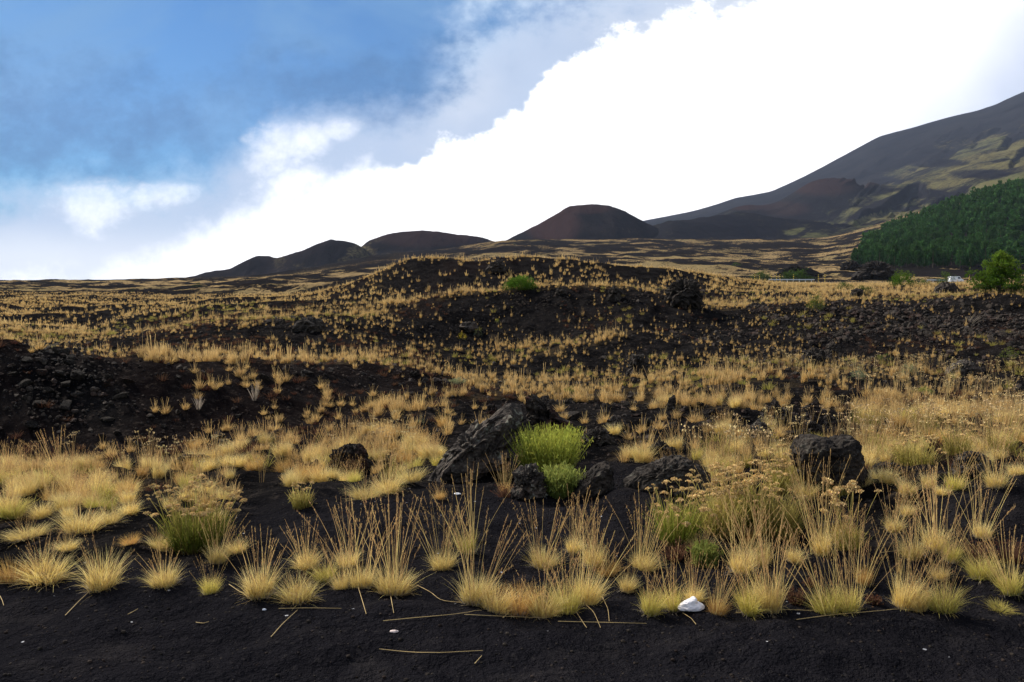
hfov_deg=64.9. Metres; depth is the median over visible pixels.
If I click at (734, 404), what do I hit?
straw tuft
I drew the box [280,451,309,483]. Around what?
straw tuft
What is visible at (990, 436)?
straw tuft
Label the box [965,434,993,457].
straw tuft
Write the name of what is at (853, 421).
yarrow clump
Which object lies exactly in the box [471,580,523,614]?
straw tuft
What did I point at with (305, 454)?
straw tuft
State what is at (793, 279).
guardrail
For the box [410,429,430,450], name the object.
straw tuft
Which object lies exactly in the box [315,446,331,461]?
straw tuft
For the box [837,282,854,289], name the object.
shrub
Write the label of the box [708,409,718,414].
lava rock
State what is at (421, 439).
straw tuft
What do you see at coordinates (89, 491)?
straw tuft
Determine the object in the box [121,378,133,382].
lava rock
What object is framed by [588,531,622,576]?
straw tuft
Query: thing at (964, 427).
straw tuft
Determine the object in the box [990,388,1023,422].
straw tuft
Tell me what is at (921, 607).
straw tuft
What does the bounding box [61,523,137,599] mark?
straw tuft
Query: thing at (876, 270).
lava mound
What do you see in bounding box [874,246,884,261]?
pine tree
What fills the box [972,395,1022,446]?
straw tuft
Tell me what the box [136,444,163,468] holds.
straw tuft
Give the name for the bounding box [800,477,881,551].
yarrow clump
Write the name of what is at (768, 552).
straw tuft
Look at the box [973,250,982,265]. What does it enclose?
pine tree
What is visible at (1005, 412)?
straw tuft
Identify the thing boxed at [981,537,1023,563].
red sorrel
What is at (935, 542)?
straw tuft
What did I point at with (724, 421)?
straw tuft
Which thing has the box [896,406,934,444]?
straw tuft
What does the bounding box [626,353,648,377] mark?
lava rock
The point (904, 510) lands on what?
straw tuft
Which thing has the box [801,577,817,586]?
red sorrel
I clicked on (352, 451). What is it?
boulder
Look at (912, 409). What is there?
straw tuft
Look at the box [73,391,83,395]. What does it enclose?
lava rock
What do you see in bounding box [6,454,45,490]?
straw tuft
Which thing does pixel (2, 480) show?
straw tuft
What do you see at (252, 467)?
straw tuft
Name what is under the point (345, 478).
straw tuft
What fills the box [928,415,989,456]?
yarrow clump
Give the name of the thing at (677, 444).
straw tuft
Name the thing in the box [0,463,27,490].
straw tuft
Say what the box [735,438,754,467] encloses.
straw tuft
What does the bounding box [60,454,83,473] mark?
straw tuft
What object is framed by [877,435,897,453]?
straw tuft
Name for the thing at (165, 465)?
straw tuft
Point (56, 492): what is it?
straw tuft
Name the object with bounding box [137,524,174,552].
straw tuft
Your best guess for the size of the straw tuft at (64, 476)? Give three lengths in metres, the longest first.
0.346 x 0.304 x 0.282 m
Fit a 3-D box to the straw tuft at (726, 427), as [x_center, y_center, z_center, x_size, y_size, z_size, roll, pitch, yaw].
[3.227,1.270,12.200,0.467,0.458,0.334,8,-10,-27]
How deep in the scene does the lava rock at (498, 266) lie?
64.79 m
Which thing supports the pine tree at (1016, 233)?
on the ground at (238, 630)
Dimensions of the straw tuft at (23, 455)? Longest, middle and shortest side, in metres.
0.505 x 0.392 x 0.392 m
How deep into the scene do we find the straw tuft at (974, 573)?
4.79 m
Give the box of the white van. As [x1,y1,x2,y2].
[948,276,963,281]
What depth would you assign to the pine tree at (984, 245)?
442.14 m
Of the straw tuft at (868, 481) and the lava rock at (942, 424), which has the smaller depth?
the straw tuft at (868, 481)
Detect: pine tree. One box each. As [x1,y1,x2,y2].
[850,247,859,260]
[852,247,862,262]
[858,244,867,257]
[863,250,873,261]
[866,239,872,248]
[867,245,875,255]
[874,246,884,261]
[883,247,889,261]
[887,242,898,267]
[896,249,906,266]
[907,235,913,242]
[910,241,920,258]
[910,244,921,266]
[912,250,922,267]
[918,240,926,254]
[920,248,928,266]
[924,242,942,267]
[938,250,947,265]
[946,240,955,263]
[954,245,971,267]
[955,250,965,266]
[965,245,977,268]
[969,238,980,261]
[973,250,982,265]
[979,239,988,259]
[986,245,997,263]
[995,239,1003,249]
[1001,214,1008,226]
[1003,231,1014,246]
[1004,247,1012,265]
[1005,241,1012,247]
[1010,248,1018,266]
[1011,231,1018,241]
[1012,240,1021,258]
[1013,247,1023,265]
[1014,217,1023,233]
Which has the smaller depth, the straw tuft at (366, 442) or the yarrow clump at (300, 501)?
the yarrow clump at (300, 501)
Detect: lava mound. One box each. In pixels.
[774,264,823,276]
[839,260,861,270]
[850,260,899,280]
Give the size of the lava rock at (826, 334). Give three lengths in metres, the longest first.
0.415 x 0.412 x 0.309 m
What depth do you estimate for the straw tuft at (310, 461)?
10.60 m
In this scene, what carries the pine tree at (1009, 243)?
on the ground at (238, 630)
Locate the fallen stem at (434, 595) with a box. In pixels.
[417,585,462,602]
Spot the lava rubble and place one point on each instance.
(947, 323)
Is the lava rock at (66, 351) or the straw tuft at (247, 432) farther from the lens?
the lava rock at (66, 351)
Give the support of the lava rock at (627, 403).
on the ground at (238, 630)
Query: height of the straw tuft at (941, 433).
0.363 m
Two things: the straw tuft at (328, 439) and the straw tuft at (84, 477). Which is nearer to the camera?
the straw tuft at (84, 477)
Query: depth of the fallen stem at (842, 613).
4.34 m
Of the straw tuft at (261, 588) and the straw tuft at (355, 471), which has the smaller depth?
the straw tuft at (261, 588)
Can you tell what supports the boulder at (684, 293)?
on the ground at (238, 630)
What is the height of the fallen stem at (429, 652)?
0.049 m
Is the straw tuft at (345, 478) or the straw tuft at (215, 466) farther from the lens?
the straw tuft at (215, 466)
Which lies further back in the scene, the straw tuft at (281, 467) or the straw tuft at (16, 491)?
the straw tuft at (281, 467)
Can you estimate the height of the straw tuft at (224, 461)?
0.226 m
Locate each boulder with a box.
[329,443,371,473]
[428,403,522,482]
[570,461,614,498]
[619,454,715,497]
[664,277,703,308]
[789,433,867,490]
[934,282,959,294]
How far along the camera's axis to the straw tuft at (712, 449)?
9.54 m
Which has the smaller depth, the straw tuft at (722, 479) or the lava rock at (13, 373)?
the straw tuft at (722, 479)
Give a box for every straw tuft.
[0,438,32,468]
[0,451,23,483]
[0,462,21,511]
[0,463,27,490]
[0,472,23,497]
[0,480,36,520]
[0,528,89,591]
[0,553,44,584]
[1,465,24,484]
[1,512,56,547]
[2,462,40,496]
[6,445,56,490]
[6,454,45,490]
[9,443,33,469]
[22,499,57,519]
[24,425,77,470]
[26,448,70,483]
[31,463,69,500]
[36,477,70,501]
[39,447,90,494]
[44,489,83,510]
[46,452,77,474]
[49,479,118,535]
[52,488,76,518]
[52,522,82,551]
[55,462,77,480]
[57,465,73,484]
[57,474,91,505]
[59,443,88,461]
[59,453,91,490]
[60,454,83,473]
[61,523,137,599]
[64,466,102,494]
[65,466,96,500]
[67,446,94,470]
[67,465,98,493]
[69,469,105,506]
[73,453,96,470]
[78,452,115,490]
[82,477,119,499]
[82,479,130,524]
[83,451,113,481]
[83,476,114,506]
[83,493,109,507]
[86,460,105,471]
[97,495,119,509]
[108,443,131,469]
[108,471,138,503]
[109,472,143,495]
[113,456,150,491]
[114,531,142,546]
[115,488,144,514]
[135,457,151,476]
[135,541,191,589]
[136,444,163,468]
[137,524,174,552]
[144,447,175,479]
[160,480,185,508]
[162,449,180,469]
[172,469,193,484]
[172,469,201,488]
[173,471,205,502]
[177,439,205,468]
[177,456,225,510]
[181,438,212,454]
[184,437,201,450]
[190,420,221,460]
[192,445,217,469]
[193,551,227,594]
[196,479,215,492]
[197,450,218,471]
[198,505,250,563]
[199,444,220,468]
[206,474,228,497]
[206,494,230,520]
[213,466,238,499]
[215,451,241,465]
[218,440,233,455]
[220,526,302,605]
[220,527,252,554]
[223,466,236,478]
[225,446,250,467]
[228,427,248,450]
[233,420,259,445]
[240,450,267,470]
[245,446,267,470]
[253,416,274,444]
[257,569,331,607]
[266,442,293,472]
[268,427,291,457]
[270,426,297,453]
[276,515,322,574]
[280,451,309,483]
[281,468,300,487]
[283,451,311,479]
[286,455,313,481]
[295,418,330,462]
[298,544,338,583]
[300,454,330,482]
[300,462,331,482]
[300,490,374,570]
[301,437,324,462]
[305,530,359,589]
[308,440,330,467]
[310,420,351,454]
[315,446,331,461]
[317,427,344,454]
[322,447,344,479]
[331,493,397,588]
[333,412,359,445]
[334,420,359,444]
[336,462,359,480]
[337,418,362,442]
[339,455,393,499]
[341,455,363,478]
[342,470,364,481]
[345,424,361,443]
[346,487,423,599]
[354,404,386,432]
[354,432,377,457]
[356,427,380,456]
[365,442,409,494]
[368,429,389,460]
[388,444,432,485]
[389,449,409,474]
[392,423,419,454]
[394,450,418,462]
[400,421,425,444]
[401,426,417,446]
[403,456,423,468]
[403,484,470,571]
[408,409,427,441]
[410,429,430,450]
[410,463,511,554]
[412,425,432,445]
[413,426,435,455]
[414,435,433,458]
[416,427,444,458]
[425,436,447,465]
[430,479,447,499]
[433,401,449,427]
[436,446,447,456]
[442,508,531,606]
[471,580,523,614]
[482,451,520,492]
[494,575,547,618]
[510,551,577,620]
[511,497,576,570]
[531,542,602,616]
[545,506,637,607]
[559,493,612,572]
[560,483,603,554]
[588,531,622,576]
[603,423,622,434]
[605,484,690,572]
[615,559,644,593]
[617,435,638,457]
[623,416,673,462]
[636,557,688,619]
[642,536,687,614]
[651,380,675,401]
[656,420,678,446]
[658,409,688,450]
[673,548,718,602]
[678,427,707,459]
[681,519,723,550]
[688,467,783,568]
[694,454,751,510]
[699,425,735,459]
[699,446,721,466]
[701,437,725,456]
[701,562,751,615]
[703,443,735,482]
[707,477,782,577]
[708,378,723,405]
[710,406,729,433]
[711,411,734,430]
[714,410,730,435]
[715,439,733,468]
[717,540,768,619]
[718,440,739,463]
[719,426,739,454]
[719,506,820,617]
[720,377,749,407]
[722,450,749,473]
[727,427,745,452]
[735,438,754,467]
[735,520,760,544]
[754,442,770,457]
[761,408,781,429]
[764,448,863,556]
[765,420,802,463]
[770,433,784,450]
[779,507,852,615]
[782,447,834,501]
[782,528,810,564]
[805,514,901,615]
[820,457,851,499]
[829,502,874,543]
[831,504,899,586]
[843,417,891,454]
[846,416,884,462]
[851,392,871,415]
[856,402,882,434]
[858,395,873,418]
[860,440,884,467]
[862,463,881,486]
[867,395,880,414]
[867,468,891,479]
[869,392,895,417]
[870,432,899,461]
[870,456,903,484]
[872,514,960,611]
[874,480,925,532]
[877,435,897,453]
[879,413,905,437]
[880,416,916,453]
[881,499,933,561]
[882,393,902,418]
[882,411,908,443]
[885,426,909,453]
[885,462,981,553]
[886,399,907,426]
[890,462,924,496]
[894,486,924,516]
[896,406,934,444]
[897,392,921,418]
[898,553,940,612]
[903,424,926,453]
[910,390,933,409]
[912,554,980,618]
[913,430,928,448]
[916,459,939,489]
[917,411,940,438]
[921,540,960,581]
[923,407,957,438]
[930,485,950,496]
[930,502,985,563]
[933,424,951,442]
[934,390,955,416]
[941,440,990,490]
[946,452,1019,539]
[949,412,976,439]
[951,389,977,411]
[953,422,1020,489]
[953,517,1004,582]
[956,516,1023,601]
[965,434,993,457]
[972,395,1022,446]
[976,415,1007,452]
[984,596,1020,614]
[985,430,1014,459]
[986,394,1011,422]
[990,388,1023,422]
[992,400,1014,419]
[995,418,1020,440]
[1003,452,1023,475]
[1006,412,1023,432]
[1011,420,1023,439]
[1014,424,1023,443]
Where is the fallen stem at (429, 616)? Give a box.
[383,610,480,620]
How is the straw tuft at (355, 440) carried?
on the ground at (238, 630)
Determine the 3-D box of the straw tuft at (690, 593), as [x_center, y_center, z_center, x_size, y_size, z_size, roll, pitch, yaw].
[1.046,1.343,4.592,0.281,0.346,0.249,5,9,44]
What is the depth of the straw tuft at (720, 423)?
12.20 m
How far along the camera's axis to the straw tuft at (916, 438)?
9.21 m
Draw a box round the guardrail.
[769,279,814,281]
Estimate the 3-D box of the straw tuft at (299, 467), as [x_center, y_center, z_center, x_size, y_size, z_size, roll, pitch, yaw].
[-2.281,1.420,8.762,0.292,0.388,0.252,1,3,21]
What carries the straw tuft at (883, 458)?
on the ground at (238, 630)
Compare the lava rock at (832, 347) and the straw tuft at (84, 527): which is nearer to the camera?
the straw tuft at (84, 527)
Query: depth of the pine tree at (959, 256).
398.99 m
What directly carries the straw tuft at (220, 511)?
on the ground at (238, 630)
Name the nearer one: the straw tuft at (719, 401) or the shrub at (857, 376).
the straw tuft at (719, 401)
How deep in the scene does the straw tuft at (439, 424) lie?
13.43 m
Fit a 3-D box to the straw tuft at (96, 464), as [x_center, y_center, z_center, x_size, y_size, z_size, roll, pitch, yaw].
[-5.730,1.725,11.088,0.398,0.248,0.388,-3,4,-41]
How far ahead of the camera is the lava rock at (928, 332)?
33.05 m
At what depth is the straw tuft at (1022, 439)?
9.28 m
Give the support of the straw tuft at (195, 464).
on the ground at (238, 630)
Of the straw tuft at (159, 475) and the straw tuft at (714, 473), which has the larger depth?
the straw tuft at (159, 475)
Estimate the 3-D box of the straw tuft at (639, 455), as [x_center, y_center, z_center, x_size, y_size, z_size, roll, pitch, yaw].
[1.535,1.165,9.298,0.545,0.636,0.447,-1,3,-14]
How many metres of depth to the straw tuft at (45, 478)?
9.41 m
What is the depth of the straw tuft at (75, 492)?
8.02 m
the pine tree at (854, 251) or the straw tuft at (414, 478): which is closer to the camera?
the straw tuft at (414, 478)
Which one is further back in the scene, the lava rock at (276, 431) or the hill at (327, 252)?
the hill at (327, 252)
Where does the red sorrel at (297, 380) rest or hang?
on the ground at (238, 630)
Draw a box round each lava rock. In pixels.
[7,371,16,375]
[17,379,33,386]
[21,392,32,400]
[22,356,32,362]
[32,400,45,406]
[36,369,47,375]
[42,387,53,391]
[51,348,61,353]
[54,370,64,375]
[59,400,71,409]
[61,348,70,354]
[61,380,70,386]
[65,360,74,364]
[67,354,74,358]
[70,369,84,379]
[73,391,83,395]
[100,417,114,421]
[103,378,114,386]
[104,374,113,379]
[112,392,127,399]
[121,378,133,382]
[170,454,214,469]
[192,427,202,432]
[212,431,226,437]
[251,436,265,444]
[259,373,271,380]
[270,428,289,443]
[291,316,326,331]
[301,370,313,374]
[408,370,419,376]
[456,399,463,405]
[459,321,477,332]
[485,258,505,273]
[485,404,497,414]
[510,462,548,499]
[525,394,575,434]
[555,286,566,294]
[565,411,581,418]
[582,427,614,447]
[602,402,610,408]
[605,415,628,429]
[607,285,621,301]
[620,401,632,406]
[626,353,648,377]
[626,425,636,431]
[641,417,656,425]
[646,440,676,457]
[666,395,675,409]
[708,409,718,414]
[742,416,751,420]
[748,420,772,443]
[763,398,794,426]
[779,430,795,435]
[803,347,825,366]
[803,420,821,435]
[821,332,831,336]
[824,341,840,354]
[824,413,833,425]
[838,353,847,357]
[850,288,863,295]
[869,322,878,326]
[870,461,902,477]
[923,330,933,336]
[933,416,951,427]
[944,353,955,357]
[944,359,982,376]
[950,450,992,478]
[961,302,969,307]
[988,338,999,341]
[1006,341,1013,346]
[1009,441,1023,449]
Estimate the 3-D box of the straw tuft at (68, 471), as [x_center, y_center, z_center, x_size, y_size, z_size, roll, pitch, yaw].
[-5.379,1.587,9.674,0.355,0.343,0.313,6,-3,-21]
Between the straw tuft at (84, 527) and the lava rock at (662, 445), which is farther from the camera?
the lava rock at (662, 445)
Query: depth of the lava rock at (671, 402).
14.49 m
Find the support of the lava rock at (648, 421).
on the ground at (238, 630)
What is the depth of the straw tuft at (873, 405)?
14.44 m
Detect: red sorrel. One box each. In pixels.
[0,284,1023,495]
[490,484,513,497]
[651,538,690,561]
[779,585,816,604]
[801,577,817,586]
[864,593,883,606]
[960,539,1003,559]
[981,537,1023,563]
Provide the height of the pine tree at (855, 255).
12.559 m
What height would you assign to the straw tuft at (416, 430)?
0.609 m
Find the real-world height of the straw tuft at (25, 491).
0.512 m
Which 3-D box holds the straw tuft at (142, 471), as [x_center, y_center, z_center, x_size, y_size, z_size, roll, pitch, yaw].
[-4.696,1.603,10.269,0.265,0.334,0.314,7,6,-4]
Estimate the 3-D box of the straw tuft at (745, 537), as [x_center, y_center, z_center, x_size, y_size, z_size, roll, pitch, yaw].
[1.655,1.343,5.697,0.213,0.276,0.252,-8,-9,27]
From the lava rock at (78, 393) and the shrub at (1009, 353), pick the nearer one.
the lava rock at (78, 393)
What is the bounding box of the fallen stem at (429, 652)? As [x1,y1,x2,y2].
[380,649,482,652]
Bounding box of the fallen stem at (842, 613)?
[796,609,892,619]
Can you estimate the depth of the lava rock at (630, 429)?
12.69 m
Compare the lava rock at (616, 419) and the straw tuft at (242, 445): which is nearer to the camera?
the straw tuft at (242, 445)
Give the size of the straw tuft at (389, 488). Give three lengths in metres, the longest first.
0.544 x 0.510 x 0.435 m
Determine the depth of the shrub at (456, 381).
20.62 m
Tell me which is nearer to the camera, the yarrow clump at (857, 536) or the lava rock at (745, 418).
the yarrow clump at (857, 536)
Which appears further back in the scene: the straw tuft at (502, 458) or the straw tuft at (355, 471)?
the straw tuft at (355, 471)
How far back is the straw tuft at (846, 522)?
5.39 m
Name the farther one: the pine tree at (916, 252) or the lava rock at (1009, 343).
the pine tree at (916, 252)
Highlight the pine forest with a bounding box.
[859,177,1023,244]
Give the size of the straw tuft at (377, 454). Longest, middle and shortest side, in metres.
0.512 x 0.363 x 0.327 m
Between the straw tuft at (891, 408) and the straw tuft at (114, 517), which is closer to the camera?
the straw tuft at (114, 517)
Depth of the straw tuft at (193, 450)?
11.32 m
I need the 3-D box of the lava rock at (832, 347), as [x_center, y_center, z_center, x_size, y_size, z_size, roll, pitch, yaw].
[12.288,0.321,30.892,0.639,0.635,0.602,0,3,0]
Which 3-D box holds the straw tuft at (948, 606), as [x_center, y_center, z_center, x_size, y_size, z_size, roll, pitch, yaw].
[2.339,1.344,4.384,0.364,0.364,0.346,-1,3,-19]
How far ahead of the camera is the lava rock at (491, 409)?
15.34 m
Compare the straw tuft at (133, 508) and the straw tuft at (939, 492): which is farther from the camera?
the straw tuft at (133, 508)
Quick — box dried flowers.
[33,348,1023,485]
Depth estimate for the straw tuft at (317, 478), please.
8.71 m
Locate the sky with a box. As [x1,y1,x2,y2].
[0,0,1023,279]
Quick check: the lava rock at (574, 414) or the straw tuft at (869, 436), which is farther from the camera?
the lava rock at (574, 414)
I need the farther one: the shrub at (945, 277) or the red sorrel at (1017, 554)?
the shrub at (945, 277)
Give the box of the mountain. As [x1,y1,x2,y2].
[644,92,1023,239]
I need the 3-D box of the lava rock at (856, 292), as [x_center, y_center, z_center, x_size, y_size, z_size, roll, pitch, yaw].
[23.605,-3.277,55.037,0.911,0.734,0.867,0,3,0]
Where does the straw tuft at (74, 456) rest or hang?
on the ground at (238, 630)
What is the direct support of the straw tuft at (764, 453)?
on the ground at (238, 630)
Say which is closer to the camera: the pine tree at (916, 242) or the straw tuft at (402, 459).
the straw tuft at (402, 459)
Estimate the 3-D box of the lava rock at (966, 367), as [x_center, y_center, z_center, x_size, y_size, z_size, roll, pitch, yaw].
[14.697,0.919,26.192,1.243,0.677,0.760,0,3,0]
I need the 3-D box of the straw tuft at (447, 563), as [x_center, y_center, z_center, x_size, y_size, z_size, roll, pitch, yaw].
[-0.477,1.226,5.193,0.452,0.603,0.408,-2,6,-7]
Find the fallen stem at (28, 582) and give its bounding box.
[0,578,77,583]
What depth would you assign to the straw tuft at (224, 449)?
11.46 m
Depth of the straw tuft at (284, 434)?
11.31 m
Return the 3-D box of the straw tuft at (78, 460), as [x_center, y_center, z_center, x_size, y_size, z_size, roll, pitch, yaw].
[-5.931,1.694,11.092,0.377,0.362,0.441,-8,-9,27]
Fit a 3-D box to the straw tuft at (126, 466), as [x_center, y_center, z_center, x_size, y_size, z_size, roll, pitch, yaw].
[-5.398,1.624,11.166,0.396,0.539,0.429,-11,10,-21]
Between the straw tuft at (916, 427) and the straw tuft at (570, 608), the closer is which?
the straw tuft at (570, 608)
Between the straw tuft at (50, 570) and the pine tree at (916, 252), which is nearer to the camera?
the straw tuft at (50, 570)
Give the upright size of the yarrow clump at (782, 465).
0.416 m
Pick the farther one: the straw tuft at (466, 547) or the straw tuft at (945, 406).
the straw tuft at (945, 406)
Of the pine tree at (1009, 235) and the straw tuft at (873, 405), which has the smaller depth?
the straw tuft at (873, 405)
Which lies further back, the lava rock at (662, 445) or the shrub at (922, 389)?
the shrub at (922, 389)
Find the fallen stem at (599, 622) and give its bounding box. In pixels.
[558,621,646,623]
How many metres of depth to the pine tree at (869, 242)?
565.16 m
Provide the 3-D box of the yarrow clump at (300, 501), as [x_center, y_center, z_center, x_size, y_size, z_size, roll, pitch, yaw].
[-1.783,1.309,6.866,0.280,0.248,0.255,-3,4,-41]
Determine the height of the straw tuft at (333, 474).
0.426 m
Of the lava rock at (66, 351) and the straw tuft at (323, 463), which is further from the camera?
the lava rock at (66, 351)
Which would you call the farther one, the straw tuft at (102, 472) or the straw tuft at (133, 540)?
the straw tuft at (102, 472)
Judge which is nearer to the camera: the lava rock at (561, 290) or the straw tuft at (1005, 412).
the straw tuft at (1005, 412)
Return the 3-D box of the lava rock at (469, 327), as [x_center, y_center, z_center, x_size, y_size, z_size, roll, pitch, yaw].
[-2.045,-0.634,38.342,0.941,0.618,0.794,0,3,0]
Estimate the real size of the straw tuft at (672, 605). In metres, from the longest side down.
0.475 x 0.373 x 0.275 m
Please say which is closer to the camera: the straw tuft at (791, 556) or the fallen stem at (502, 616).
the fallen stem at (502, 616)
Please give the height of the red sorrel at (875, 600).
0.063 m
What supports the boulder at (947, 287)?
on the ground at (238, 630)
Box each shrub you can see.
[448,377,466,384]
[500,274,537,289]
[564,386,574,394]
[751,268,772,280]
[777,268,815,281]
[806,287,824,309]
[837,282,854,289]
[848,366,866,379]
[857,285,875,293]
[887,270,917,286]
[901,363,917,375]
[910,386,934,394]
[917,278,929,284]
[936,272,957,283]
[964,249,1023,292]
[997,348,1018,359]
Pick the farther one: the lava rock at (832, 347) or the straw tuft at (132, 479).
the lava rock at (832, 347)
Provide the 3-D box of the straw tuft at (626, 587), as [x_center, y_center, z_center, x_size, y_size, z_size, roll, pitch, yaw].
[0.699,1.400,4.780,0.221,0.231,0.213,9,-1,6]
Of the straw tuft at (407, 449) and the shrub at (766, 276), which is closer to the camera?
the straw tuft at (407, 449)
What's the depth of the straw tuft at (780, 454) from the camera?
9.43 m
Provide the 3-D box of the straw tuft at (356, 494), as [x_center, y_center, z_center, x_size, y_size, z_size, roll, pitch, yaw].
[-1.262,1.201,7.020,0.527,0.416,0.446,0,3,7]
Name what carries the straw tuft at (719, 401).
on the ground at (238, 630)
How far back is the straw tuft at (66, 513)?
7.17 m
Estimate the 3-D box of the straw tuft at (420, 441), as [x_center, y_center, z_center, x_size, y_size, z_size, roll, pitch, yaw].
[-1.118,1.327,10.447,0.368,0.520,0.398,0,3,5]
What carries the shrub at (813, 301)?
on the ground at (238, 630)
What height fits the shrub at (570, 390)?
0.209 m
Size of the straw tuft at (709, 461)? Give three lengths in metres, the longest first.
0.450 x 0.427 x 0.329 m
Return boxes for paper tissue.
[678,596,704,611]
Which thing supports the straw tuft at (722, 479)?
on the ground at (238, 630)
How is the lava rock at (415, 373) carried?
on the ground at (238, 630)
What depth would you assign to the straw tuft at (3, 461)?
11.15 m
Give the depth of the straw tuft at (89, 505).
7.88 m
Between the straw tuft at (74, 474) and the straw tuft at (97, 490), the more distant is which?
the straw tuft at (74, 474)
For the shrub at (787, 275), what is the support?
on the ground at (238, 630)
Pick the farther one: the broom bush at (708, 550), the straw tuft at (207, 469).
the straw tuft at (207, 469)
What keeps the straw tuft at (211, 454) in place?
on the ground at (238, 630)
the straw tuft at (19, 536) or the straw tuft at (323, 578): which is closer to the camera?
the straw tuft at (323, 578)
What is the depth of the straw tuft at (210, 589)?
4.66 m
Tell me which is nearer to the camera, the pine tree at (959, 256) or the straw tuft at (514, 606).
the straw tuft at (514, 606)
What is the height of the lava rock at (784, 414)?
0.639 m
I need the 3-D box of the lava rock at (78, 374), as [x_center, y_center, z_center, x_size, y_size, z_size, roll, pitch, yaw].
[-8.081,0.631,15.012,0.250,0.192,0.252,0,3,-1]
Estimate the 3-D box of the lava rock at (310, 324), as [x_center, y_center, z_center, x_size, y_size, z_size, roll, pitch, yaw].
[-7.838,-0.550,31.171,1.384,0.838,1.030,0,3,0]
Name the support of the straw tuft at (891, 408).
on the ground at (238, 630)
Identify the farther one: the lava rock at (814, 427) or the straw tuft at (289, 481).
the lava rock at (814, 427)
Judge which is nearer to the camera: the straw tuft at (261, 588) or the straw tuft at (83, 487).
the straw tuft at (261, 588)
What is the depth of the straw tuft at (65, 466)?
9.78 m
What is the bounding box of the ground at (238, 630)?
[0,190,1023,681]
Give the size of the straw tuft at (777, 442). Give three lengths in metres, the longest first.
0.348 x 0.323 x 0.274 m
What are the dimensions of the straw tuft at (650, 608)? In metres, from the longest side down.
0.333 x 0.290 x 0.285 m
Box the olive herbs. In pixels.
[0,284,1023,502]
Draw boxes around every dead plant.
[194,398,204,409]
[248,380,260,400]
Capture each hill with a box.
[174,239,372,277]
[361,230,490,254]
[508,204,658,239]
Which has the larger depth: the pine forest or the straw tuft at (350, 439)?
the pine forest
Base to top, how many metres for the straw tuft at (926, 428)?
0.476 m
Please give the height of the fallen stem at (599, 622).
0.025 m
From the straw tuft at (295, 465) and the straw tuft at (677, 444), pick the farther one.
the straw tuft at (677, 444)
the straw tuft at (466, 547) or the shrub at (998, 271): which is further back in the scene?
the shrub at (998, 271)
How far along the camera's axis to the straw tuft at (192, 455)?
10.74 m
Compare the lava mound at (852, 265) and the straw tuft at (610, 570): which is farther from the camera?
the lava mound at (852, 265)
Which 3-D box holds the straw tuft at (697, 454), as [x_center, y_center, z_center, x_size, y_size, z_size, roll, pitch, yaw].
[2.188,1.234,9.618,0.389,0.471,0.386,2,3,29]
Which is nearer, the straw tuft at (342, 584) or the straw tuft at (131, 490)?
the straw tuft at (342, 584)
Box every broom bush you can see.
[503,421,593,476]
[537,459,585,499]
[685,539,724,567]
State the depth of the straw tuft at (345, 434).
11.68 m
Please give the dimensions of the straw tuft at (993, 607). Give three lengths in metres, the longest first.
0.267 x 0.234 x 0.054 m
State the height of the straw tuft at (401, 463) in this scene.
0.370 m
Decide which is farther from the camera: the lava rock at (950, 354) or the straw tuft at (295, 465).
the lava rock at (950, 354)
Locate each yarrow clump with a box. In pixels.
[142,474,246,554]
[286,480,316,509]
[380,448,403,478]
[633,479,723,547]
[671,462,766,538]
[713,459,792,529]
[745,485,823,541]
[756,443,803,494]
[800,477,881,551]
[839,401,886,425]
[855,427,900,449]
[875,429,945,465]
[906,404,942,428]
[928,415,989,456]
[964,407,1023,454]
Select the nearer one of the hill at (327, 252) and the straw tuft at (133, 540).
the straw tuft at (133, 540)
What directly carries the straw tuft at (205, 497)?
on the ground at (238, 630)
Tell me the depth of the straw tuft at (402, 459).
10.42 m
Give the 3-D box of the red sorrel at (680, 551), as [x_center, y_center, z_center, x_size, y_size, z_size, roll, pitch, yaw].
[1.068,1.394,5.340,0.312,0.170,0.271,0,3,0]
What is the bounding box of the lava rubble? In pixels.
[0,282,1023,497]
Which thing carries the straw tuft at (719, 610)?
on the ground at (238, 630)
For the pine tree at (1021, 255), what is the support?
on the ground at (238, 630)
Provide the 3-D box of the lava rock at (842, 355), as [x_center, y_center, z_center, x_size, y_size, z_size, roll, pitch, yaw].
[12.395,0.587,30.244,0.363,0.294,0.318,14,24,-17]
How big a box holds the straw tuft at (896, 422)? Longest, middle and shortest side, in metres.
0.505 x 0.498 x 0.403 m
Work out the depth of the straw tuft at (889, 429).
11.35 m
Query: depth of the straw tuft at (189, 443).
13.33 m
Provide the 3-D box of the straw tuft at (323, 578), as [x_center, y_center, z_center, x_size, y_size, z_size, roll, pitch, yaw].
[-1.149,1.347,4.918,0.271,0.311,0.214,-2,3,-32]
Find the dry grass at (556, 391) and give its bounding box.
[0,251,1023,500]
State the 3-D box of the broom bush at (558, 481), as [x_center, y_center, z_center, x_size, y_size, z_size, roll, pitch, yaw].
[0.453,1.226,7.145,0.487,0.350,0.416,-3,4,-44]
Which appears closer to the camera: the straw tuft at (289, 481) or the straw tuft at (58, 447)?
the straw tuft at (289, 481)
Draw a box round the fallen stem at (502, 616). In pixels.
[464,614,540,617]
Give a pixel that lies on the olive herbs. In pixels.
(589, 373)
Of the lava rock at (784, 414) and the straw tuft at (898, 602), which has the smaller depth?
the straw tuft at (898, 602)
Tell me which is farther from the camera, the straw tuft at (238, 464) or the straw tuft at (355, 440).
the straw tuft at (355, 440)
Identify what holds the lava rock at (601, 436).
on the ground at (238, 630)
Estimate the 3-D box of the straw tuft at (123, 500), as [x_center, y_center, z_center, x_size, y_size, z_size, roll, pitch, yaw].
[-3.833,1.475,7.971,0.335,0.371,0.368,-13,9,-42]
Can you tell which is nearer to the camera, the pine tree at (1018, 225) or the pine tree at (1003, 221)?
the pine tree at (1018, 225)
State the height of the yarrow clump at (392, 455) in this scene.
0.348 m

